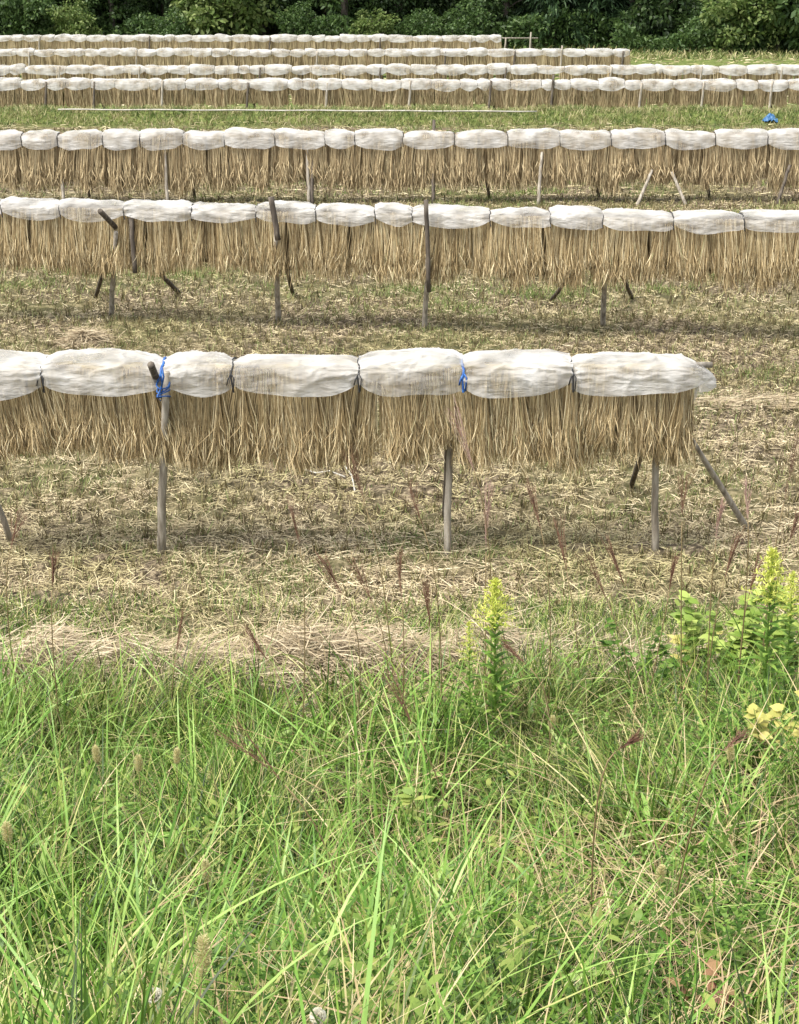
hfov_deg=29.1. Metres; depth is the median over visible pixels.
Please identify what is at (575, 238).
straw sheaf
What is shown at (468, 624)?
goldenrod
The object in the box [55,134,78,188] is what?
straw sheaf
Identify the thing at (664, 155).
straw sheaf
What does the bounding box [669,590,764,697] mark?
leafy weed
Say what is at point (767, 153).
straw sheaf
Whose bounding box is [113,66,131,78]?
straw sheaf
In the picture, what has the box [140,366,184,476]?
straw sheaf
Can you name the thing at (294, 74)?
straw sheaf
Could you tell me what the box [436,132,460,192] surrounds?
straw sheaf
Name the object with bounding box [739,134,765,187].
straw sheaf
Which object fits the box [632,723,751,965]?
silvergrass
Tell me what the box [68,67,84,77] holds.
straw sheaf
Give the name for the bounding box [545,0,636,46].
broadleaf tree
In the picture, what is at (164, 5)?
broadleaf tree
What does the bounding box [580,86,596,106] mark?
straw sheaf
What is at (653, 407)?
straw sheaf
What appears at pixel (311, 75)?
straw sheaf
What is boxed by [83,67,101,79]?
straw sheaf
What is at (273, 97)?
straw sheaf
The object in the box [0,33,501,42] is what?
net cover
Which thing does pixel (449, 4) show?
broadleaf tree
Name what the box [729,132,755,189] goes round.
straw sheaf
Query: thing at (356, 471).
silvergrass
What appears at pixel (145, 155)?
straw sheaf
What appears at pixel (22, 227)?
straw sheaf
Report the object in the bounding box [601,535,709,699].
silvergrass
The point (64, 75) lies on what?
straw sheaf
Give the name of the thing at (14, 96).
straw sheaf
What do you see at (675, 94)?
straw sheaf
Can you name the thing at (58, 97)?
straw sheaf
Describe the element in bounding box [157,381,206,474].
straw sheaf
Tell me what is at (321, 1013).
white flower
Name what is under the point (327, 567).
silvergrass
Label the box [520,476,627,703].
silvergrass
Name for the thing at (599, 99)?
straw sheaf
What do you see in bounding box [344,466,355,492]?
strap
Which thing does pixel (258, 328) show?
rice stubble
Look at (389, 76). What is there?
straw sheaf
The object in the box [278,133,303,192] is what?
straw sheaf
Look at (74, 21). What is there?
shrub
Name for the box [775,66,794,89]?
straw sheaf
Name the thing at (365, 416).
straw sheaf
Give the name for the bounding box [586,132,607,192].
straw sheaf
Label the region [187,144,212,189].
straw sheaf
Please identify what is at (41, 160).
straw sheaf
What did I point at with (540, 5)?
broadleaf tree
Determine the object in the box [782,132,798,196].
straw sheaf
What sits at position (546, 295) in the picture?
rice regrowth
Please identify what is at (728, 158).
straw sheaf
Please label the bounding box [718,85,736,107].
straw sheaf
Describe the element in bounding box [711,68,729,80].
straw sheaf
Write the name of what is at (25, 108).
bank turf
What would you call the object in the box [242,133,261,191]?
straw sheaf
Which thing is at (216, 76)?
straw sheaf
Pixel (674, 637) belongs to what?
leafy weed
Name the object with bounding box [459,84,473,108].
straw sheaf
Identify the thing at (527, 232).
straw sheaf
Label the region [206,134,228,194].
straw sheaf
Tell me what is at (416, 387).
straw sheaf
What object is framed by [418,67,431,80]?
straw sheaf
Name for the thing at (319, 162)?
straw sheaf
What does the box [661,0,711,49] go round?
shrub
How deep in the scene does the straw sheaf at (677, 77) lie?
51.88 m
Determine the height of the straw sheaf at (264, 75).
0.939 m
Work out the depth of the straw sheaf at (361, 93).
45.26 m
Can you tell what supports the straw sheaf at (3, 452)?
attached to the drying rack at (162, 491)
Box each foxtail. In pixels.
[1,821,15,912]
[91,744,115,866]
[134,754,144,873]
[172,747,180,816]
[194,932,211,1023]
[201,859,212,914]
[547,715,555,776]
[642,864,666,964]
[726,745,734,831]
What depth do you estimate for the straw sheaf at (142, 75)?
51.91 m
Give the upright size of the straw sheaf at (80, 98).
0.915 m
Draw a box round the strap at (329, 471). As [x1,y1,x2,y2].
[309,470,344,477]
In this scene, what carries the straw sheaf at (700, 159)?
hanging from the drying rack at (310, 188)
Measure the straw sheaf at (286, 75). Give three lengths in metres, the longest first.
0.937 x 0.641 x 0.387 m
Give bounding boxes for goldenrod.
[456,621,487,766]
[470,577,521,744]
[735,544,798,705]
[769,570,798,713]
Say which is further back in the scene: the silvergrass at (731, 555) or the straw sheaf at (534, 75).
the straw sheaf at (534, 75)
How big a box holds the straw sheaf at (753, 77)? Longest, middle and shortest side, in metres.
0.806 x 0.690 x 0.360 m
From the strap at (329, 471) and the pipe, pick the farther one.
the pipe
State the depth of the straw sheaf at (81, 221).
18.43 m
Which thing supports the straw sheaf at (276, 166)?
hanging from the drying rack at (310, 188)
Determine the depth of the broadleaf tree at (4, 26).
71.15 m
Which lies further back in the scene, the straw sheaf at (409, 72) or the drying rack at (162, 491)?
the straw sheaf at (409, 72)
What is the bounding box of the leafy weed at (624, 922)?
[569,902,635,1007]
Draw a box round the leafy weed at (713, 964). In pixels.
[666,956,756,1023]
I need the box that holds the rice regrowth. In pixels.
[0,121,798,651]
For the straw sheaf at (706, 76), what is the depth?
51.91 m
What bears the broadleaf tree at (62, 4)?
on the ground at (378, 489)
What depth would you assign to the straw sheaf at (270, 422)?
10.64 m
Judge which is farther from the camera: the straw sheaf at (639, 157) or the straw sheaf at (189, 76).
the straw sheaf at (189, 76)
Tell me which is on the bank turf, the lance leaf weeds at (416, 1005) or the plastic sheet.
the plastic sheet
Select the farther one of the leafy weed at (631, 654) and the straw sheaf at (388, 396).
the straw sheaf at (388, 396)
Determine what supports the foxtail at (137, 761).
on the ground at (378, 489)
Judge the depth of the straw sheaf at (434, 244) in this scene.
17.90 m
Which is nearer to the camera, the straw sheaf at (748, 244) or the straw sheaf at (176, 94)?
the straw sheaf at (748, 244)
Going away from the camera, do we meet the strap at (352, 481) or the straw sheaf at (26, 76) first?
the strap at (352, 481)
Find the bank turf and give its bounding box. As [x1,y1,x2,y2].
[0,41,798,126]
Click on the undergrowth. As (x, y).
(659, 44)
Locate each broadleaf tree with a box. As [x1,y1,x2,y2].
[0,8,56,35]
[33,0,72,20]
[54,0,104,26]
[72,0,148,35]
[97,0,160,33]
[133,0,180,34]
[228,0,294,35]
[246,0,296,34]
[310,0,382,35]
[354,0,441,26]
[365,0,438,33]
[418,0,466,32]
[472,0,542,45]
[512,0,596,48]
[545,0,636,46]
[691,0,719,14]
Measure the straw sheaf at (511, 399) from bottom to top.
0.787 m
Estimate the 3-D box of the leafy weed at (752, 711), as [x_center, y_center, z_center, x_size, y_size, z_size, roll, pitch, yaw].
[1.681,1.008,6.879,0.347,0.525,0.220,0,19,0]
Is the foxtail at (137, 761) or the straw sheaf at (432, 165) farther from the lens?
the straw sheaf at (432, 165)
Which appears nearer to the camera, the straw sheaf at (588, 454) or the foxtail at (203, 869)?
the foxtail at (203, 869)
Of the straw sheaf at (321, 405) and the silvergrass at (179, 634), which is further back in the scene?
the straw sheaf at (321, 405)
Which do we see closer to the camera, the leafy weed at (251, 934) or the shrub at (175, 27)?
the leafy weed at (251, 934)
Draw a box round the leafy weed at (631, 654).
[597,617,696,711]
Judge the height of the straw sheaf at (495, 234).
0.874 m
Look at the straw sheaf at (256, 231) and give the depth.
18.17 m
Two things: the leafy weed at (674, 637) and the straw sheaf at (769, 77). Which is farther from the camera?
the straw sheaf at (769, 77)
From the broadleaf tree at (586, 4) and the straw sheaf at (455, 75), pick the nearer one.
the straw sheaf at (455, 75)
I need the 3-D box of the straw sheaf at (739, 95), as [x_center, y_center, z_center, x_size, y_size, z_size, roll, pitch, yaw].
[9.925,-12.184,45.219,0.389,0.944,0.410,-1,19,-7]
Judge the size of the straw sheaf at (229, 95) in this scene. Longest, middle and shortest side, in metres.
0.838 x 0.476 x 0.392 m
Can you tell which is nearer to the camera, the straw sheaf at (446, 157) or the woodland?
the straw sheaf at (446, 157)
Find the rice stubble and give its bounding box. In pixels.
[0,124,798,618]
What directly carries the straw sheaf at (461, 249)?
attached to the drying rack at (113, 225)
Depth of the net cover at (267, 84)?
45.06 m
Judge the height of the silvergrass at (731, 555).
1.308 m
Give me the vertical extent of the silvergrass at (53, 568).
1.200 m
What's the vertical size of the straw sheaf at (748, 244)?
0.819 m
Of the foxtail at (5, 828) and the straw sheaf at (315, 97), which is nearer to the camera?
the foxtail at (5, 828)
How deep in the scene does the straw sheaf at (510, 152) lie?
29.06 m
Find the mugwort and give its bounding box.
[0,664,798,1023]
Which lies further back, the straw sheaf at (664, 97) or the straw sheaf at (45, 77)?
the straw sheaf at (45, 77)
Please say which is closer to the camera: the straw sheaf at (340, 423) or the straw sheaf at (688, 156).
the straw sheaf at (340, 423)
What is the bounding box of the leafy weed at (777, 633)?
[699,627,797,703]
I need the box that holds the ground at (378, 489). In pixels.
[0,9,798,1023]
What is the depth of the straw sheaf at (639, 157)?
29.14 m
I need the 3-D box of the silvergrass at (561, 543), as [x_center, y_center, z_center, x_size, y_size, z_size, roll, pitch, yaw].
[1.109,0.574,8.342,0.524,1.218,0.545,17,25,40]
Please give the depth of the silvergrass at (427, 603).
8.20 m
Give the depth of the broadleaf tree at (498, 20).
73.06 m
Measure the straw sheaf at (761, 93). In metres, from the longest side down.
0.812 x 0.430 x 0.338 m
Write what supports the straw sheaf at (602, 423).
attached to the drying rack at (162, 491)
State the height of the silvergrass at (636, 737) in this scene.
0.985 m
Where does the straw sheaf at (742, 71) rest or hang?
hanging from the drying rack at (408, 68)
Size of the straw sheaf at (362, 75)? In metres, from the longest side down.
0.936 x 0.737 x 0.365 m
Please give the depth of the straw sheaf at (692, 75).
51.93 m
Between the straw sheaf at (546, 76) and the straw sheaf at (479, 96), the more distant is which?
the straw sheaf at (546, 76)
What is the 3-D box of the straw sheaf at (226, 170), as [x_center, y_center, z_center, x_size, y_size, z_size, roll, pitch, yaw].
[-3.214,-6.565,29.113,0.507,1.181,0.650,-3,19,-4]
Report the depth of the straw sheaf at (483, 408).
10.66 m
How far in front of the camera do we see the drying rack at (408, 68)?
51.75 m
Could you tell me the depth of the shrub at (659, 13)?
68.54 m
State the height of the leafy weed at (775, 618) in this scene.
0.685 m
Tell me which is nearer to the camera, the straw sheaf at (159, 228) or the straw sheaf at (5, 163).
the straw sheaf at (159, 228)
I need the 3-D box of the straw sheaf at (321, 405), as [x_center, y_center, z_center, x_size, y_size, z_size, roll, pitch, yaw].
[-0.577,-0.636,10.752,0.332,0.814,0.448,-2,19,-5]
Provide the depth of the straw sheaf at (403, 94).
45.25 m
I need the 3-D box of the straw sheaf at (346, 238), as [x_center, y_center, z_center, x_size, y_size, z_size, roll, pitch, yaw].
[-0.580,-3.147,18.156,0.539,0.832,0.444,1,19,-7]
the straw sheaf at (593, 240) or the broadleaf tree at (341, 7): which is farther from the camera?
the broadleaf tree at (341, 7)
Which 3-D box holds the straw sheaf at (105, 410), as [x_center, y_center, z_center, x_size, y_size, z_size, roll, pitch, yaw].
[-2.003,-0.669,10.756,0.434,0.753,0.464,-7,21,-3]
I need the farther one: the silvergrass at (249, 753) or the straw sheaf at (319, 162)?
the straw sheaf at (319, 162)
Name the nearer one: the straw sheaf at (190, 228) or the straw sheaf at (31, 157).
the straw sheaf at (190, 228)
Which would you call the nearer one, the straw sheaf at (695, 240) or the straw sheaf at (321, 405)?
the straw sheaf at (321, 405)
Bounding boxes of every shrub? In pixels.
[0,0,62,36]
[41,0,102,36]
[153,5,192,36]
[165,0,287,36]
[273,0,328,36]
[348,7,400,36]
[398,7,447,35]
[440,0,501,42]
[608,0,696,48]
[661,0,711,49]
[699,0,790,53]
[726,0,798,51]
[761,0,798,52]
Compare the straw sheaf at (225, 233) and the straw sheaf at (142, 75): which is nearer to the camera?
the straw sheaf at (225, 233)
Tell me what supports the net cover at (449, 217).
on the drying rack at (113, 225)
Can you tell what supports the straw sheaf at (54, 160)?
hanging from the drying rack at (310, 188)
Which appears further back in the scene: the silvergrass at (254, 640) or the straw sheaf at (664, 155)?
the straw sheaf at (664, 155)
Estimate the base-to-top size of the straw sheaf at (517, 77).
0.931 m
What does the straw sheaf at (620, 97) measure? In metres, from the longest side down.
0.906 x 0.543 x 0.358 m
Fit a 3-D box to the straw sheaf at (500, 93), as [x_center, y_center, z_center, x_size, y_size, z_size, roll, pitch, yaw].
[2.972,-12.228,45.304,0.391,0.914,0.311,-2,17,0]
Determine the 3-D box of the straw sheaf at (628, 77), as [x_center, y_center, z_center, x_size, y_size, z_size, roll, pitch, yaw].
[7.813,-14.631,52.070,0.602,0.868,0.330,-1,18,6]
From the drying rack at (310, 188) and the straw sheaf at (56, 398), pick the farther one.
the drying rack at (310, 188)
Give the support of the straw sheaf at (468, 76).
hanging from the drying rack at (408, 68)
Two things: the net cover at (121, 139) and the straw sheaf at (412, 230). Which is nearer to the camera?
the straw sheaf at (412, 230)
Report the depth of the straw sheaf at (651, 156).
29.05 m
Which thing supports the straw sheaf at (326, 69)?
hanging from the drying rack at (408, 68)
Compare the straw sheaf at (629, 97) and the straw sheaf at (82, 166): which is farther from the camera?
the straw sheaf at (629, 97)
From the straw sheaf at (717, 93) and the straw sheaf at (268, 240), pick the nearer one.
the straw sheaf at (268, 240)
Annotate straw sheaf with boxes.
[0,91,8,109]
[0,140,25,192]
[0,209,22,274]
[0,387,50,466]
[0,401,26,476]
[4,67,19,80]
[5,80,23,107]
[6,133,35,195]
[11,204,40,276]
[17,369,75,462]
[20,80,35,105]
[20,133,46,196]
[21,66,37,79]
[26,215,57,277]
[30,133,54,190]
[32,80,42,105]
[36,66,55,79]
[38,80,55,106]
[40,210,70,280]
[42,361,93,461]
[45,133,70,196]
[51,66,68,80]
[52,80,65,107]
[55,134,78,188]
[55,363,109,461]
[58,204,90,283]
[63,80,77,107]
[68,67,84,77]
[69,205,107,281]
[74,80,87,108]
[74,133,96,195]
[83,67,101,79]
[83,80,98,108]
[83,204,112,283]
[86,133,105,192]
[88,361,141,472]
[93,133,127,199]
[95,80,108,107]
[96,205,131,279]
[100,66,115,78]
[106,80,121,107]
[108,150,135,196]
[111,205,156,279]
[112,362,162,472]
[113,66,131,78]
[113,80,129,107]
[124,138,145,193]
[126,80,143,108]
[129,67,147,78]
[129,206,160,283]
[137,138,163,199]
[138,80,154,105]
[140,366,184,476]
[147,66,162,79]
[147,133,167,188]
[148,80,160,107]
[150,221,180,284]
[155,215,202,276]
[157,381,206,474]
[160,80,174,106]
[162,70,178,79]
[162,133,190,199]
[167,362,220,484]
[171,82,182,105]
[178,66,196,78]
[179,133,197,193]
[180,88,196,108]
[180,215,205,270]
[185,220,228,276]
[187,83,204,106]
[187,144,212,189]
[191,361,247,482]
[197,66,211,79]
[204,80,213,105]
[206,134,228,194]
[211,66,225,79]
[211,85,226,108]
[215,218,243,278]
[219,133,241,194]
[221,364,273,477]
[222,81,236,107]
[223,66,241,79]
[228,220,259,276]
[229,135,254,188]
[235,80,246,104]
[241,67,256,79]
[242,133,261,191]
[242,207,267,278]
[246,80,258,104]
[250,133,272,198]
[251,364,297,473]
[257,208,285,281]
[258,67,273,78]
[258,85,266,106]
[264,362,327,487]
[265,83,284,108]
[268,133,287,188]
[268,208,309,285]
[273,68,289,79]
[278,81,290,105]
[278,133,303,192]
[285,214,320,273]
[289,66,304,93]
[290,80,305,105]
[291,136,324,189]
[299,396,341,477]
[300,81,315,107]
[302,133,330,191]
[302,208,337,281]
[304,66,319,80]
[308,81,322,106]
[315,209,352,286]
[317,385,364,474]
[318,145,341,195]
[321,66,338,80]
[321,80,333,106]
[327,134,353,192]
[329,220,370,278]
[332,87,346,108]
[334,66,354,79]
[340,361,381,476]
[341,133,364,198]
[344,81,357,106]
[350,67,367,79]
[351,216,377,280]
[355,87,366,107]
[358,133,379,195]
[363,80,378,108]
[368,66,382,80]
[368,371,426,476]
[369,134,386,189]
[370,209,406,294]
[371,89,386,108]
[379,369,446,479]
[382,86,400,107]
[382,133,408,196]
[386,67,401,79]
[389,211,414,277]
[395,133,416,196]
[397,81,408,108]
[398,222,433,293]
[401,67,418,80]
[406,80,421,106]
[406,224,441,289]
[407,133,430,193]
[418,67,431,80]
[419,80,432,106]
[423,364,460,460]
[425,133,447,192]
[427,81,443,107]
[431,225,455,289]
[432,66,447,78]
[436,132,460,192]
[438,80,449,104]
[439,362,495,479]
[444,133,473,192]
[446,211,477,278]
[447,81,463,107]
[448,67,462,79]
[458,133,480,194]
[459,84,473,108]
[459,362,512,479]
[463,67,478,79]
[467,223,497,283]
[468,133,500,191]
[474,87,486,104]
[477,66,494,79]
[479,221,508,285]
[484,132,511,192]
[485,84,497,106]
[485,365,549,475]
[494,81,506,109]
[495,70,513,80]
[495,211,536,295]
[503,81,518,109]
[503,132,525,195]
[506,133,536,190]
[506,393,557,469]
[509,70,526,80]
[517,81,528,107]
[518,213,548,282]
[523,81,538,107]
[524,133,545,186]
[524,213,569,291]
[526,67,540,79]
[530,379,580,477]
[536,88,553,107]
[538,224,582,290]
[541,66,555,79]
[541,132,559,195]
[544,82,561,107]
[544,361,605,488]
[550,134,571,194]
[557,86,575,105]
[558,224,589,295]
[559,67,573,79]
[565,132,587,188]
[569,364,623,455]
[570,84,582,105]
[574,66,590,78]
[577,133,596,187]
[577,214,613,286]
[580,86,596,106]
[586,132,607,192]
[588,225,623,289]
[589,66,606,80]
[591,87,604,108]
[594,132,625,199]
[599,361,660,470]
[603,81,614,108]
[605,67,623,78]
[607,133,637,183]
[611,80,626,107]
[614,225,646,284]
[623,66,638,80]
[624,132,645,187]
[625,85,638,108]
[627,224,664,291]
[628,393,670,468]
[632,81,649,107]
[635,72,652,80]
[637,132,666,184]
[642,215,694,284]
[644,367,701,477]
[648,81,658,104]
[648,132,674,190]
[652,67,667,80]
[652,132,688,189]
[656,88,672,106]
[662,216,690,285]
[667,66,682,79]
[667,81,679,107]
[678,132,699,190]
[679,81,692,106]
[680,139,712,196]
[682,67,699,79]
[682,223,712,290]
[688,216,729,284]
[690,83,704,105]
[699,132,725,190]
[702,69,719,80]
[704,81,713,104]
[708,80,726,107]
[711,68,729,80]
[713,132,739,190]
[713,215,744,298]
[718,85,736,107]
[729,81,744,109]
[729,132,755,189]
[731,66,746,79]
[733,217,761,287]
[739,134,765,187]
[744,81,756,105]
[746,67,764,80]
[749,221,782,298]
[751,134,783,188]
[752,81,766,108]
[762,67,778,79]
[764,85,777,106]
[764,147,789,196]
[764,217,795,287]
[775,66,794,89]
[775,220,798,286]
[776,82,788,107]
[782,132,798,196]
[785,270,798,294]
[788,81,798,104]
[794,69,798,80]
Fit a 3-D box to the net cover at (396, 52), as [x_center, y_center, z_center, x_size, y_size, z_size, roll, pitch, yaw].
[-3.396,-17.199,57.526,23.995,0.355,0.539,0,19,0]
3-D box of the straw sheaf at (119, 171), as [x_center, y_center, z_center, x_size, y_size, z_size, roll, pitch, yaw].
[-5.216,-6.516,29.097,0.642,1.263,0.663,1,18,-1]
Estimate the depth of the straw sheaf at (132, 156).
28.91 m
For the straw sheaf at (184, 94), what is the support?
hanging from the drying rack at (489, 99)
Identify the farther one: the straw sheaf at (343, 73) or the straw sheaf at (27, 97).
the straw sheaf at (343, 73)
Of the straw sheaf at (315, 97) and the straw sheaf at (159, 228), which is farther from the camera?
the straw sheaf at (315, 97)
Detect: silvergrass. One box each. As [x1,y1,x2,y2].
[0,507,30,709]
[4,551,80,721]
[159,609,188,737]
[209,712,405,949]
[232,619,345,758]
[266,497,325,752]
[303,552,445,753]
[338,443,437,702]
[346,547,388,716]
[358,546,453,720]
[374,661,498,870]
[396,472,441,729]
[405,574,477,705]
[446,395,568,706]
[462,634,580,799]
[464,480,526,733]
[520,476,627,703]
[530,726,646,950]
[551,512,632,701]
[577,543,687,711]
[583,549,702,714]
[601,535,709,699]
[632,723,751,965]
[661,525,780,722]
[668,546,764,715]
[675,463,736,732]
[687,474,753,712]
[692,429,798,680]
[697,495,745,712]
[717,509,798,700]
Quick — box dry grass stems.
[0,529,798,1023]
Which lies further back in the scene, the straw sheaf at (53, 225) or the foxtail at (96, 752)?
the straw sheaf at (53, 225)
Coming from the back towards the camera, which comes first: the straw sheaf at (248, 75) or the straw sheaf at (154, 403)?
the straw sheaf at (248, 75)
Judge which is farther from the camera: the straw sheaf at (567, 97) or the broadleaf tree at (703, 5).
the broadleaf tree at (703, 5)
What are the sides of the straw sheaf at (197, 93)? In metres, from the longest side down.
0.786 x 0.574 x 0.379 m
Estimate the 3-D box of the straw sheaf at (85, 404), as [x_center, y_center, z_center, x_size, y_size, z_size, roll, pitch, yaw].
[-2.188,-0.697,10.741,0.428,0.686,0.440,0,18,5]
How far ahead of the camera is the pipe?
42.67 m
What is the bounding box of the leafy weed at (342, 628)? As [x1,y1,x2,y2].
[317,625,366,646]
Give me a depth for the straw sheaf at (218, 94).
45.30 m
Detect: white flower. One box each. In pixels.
[148,987,161,1017]
[309,1007,326,1023]
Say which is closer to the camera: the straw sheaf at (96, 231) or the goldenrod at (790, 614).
the goldenrod at (790, 614)
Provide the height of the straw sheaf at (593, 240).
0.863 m
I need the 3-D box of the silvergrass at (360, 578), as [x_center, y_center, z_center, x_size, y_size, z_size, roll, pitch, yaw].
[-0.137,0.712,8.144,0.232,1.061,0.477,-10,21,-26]
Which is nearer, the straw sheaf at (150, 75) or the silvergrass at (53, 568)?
the silvergrass at (53, 568)
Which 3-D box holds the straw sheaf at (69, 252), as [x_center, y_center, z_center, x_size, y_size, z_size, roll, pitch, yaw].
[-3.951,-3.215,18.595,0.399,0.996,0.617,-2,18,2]
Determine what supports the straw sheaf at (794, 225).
hanging from the drying rack at (113, 225)
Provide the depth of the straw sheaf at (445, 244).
17.90 m
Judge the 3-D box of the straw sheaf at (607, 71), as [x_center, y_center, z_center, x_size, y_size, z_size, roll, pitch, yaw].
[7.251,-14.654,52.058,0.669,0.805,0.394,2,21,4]
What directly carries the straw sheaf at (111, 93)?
hanging from the drying rack at (489, 99)
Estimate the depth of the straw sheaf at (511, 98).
45.19 m
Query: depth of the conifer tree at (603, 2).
69.95 m
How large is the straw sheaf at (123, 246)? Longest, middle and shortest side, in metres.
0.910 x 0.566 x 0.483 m
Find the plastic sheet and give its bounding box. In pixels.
[762,113,777,121]
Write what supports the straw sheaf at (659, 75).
hanging from the drying rack at (408, 68)
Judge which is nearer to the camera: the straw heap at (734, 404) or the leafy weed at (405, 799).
the leafy weed at (405, 799)
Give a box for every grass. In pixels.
[0,577,798,1023]
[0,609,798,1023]
[0,697,796,1022]
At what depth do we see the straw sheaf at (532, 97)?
45.18 m
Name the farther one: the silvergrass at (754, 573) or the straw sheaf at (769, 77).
the straw sheaf at (769, 77)
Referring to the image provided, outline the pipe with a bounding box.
[58,109,536,111]
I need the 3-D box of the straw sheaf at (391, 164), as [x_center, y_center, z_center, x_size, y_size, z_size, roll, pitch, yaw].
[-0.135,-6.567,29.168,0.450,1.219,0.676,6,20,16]
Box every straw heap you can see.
[42,324,138,349]
[694,388,798,413]
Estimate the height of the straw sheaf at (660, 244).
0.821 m
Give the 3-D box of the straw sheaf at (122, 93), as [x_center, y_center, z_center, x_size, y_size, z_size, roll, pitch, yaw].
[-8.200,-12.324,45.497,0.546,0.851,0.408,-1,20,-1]
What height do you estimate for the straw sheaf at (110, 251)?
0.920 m
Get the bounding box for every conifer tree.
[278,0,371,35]
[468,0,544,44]
[532,0,606,40]
[592,0,668,49]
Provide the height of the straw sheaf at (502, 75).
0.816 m
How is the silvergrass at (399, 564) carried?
on the ground at (378, 489)
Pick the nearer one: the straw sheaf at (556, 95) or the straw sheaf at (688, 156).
the straw sheaf at (688, 156)
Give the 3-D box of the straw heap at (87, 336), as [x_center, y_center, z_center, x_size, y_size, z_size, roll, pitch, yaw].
[-3.662,-1.975,17.783,1.412,0.335,1.470,0,19,0]
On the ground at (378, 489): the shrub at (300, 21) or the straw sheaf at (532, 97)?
the shrub at (300, 21)
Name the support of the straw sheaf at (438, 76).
hanging from the drying rack at (408, 68)
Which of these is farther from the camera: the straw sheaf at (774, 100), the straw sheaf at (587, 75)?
the straw sheaf at (587, 75)
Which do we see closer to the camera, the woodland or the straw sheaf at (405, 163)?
the straw sheaf at (405, 163)
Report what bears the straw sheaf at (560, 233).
attached to the drying rack at (113, 225)
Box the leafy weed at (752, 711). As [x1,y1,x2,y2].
[743,690,798,785]
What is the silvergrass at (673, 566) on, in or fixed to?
on the ground at (378, 489)
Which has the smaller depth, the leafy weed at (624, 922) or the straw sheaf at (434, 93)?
the leafy weed at (624, 922)
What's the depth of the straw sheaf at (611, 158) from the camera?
29.13 m
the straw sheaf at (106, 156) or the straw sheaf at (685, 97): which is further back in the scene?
the straw sheaf at (685, 97)
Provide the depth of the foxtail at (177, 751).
6.15 m
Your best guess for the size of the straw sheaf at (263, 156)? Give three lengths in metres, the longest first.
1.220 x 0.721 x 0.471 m
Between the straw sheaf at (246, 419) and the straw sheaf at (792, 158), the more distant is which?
the straw sheaf at (792, 158)
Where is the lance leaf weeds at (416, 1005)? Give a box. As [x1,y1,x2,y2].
[2,689,798,1023]
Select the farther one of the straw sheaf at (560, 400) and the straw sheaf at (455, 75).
the straw sheaf at (455, 75)
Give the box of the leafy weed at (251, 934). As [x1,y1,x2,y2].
[192,925,255,964]
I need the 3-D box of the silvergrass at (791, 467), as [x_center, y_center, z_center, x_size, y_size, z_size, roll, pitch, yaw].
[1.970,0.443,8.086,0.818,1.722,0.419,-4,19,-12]
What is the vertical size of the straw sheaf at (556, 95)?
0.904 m
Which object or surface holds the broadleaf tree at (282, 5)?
on the ground at (378, 489)
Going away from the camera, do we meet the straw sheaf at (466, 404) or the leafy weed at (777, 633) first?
the leafy weed at (777, 633)
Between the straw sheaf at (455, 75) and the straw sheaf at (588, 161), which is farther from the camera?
the straw sheaf at (455, 75)
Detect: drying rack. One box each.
[0,361,750,557]
[16,75,792,109]
[28,45,623,75]
[28,120,790,205]
[33,66,782,79]
[38,32,537,49]
[59,197,632,329]
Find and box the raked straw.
[0,597,798,731]
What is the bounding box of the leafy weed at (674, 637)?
[666,624,722,685]
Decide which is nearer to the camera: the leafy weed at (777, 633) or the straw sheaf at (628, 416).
the leafy weed at (777, 633)
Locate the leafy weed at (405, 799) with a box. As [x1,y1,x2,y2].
[386,787,432,864]
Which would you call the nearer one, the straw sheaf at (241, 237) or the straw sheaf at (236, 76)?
the straw sheaf at (241, 237)
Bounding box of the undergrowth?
[0,4,797,53]
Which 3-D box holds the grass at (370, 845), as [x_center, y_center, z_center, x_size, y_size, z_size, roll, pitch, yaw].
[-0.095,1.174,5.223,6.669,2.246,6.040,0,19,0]
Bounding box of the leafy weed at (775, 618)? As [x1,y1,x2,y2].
[736,584,798,678]
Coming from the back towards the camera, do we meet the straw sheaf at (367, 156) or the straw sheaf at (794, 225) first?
the straw sheaf at (367, 156)
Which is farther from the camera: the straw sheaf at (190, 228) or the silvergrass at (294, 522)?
the straw sheaf at (190, 228)
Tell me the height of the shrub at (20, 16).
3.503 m
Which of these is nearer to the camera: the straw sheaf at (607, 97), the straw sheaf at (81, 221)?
the straw sheaf at (81, 221)
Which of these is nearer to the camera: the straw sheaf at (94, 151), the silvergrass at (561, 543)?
the silvergrass at (561, 543)
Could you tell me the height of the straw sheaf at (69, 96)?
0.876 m
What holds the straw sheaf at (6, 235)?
attached to the drying rack at (113, 225)
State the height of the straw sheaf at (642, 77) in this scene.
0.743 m
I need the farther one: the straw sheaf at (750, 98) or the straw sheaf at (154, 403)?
the straw sheaf at (750, 98)
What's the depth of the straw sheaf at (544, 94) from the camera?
45.16 m
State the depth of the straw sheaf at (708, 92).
45.04 m
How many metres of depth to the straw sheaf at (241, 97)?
45.30 m
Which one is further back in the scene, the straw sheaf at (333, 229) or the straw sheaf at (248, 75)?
the straw sheaf at (248, 75)
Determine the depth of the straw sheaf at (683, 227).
17.59 m
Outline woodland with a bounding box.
[0,0,709,34]
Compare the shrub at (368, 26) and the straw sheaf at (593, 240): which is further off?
the shrub at (368, 26)
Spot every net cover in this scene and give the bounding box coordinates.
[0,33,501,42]
[0,47,629,56]
[0,63,798,75]
[0,77,798,91]
[0,127,798,150]
[0,196,798,234]
[0,347,716,400]
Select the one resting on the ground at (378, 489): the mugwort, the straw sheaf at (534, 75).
the mugwort

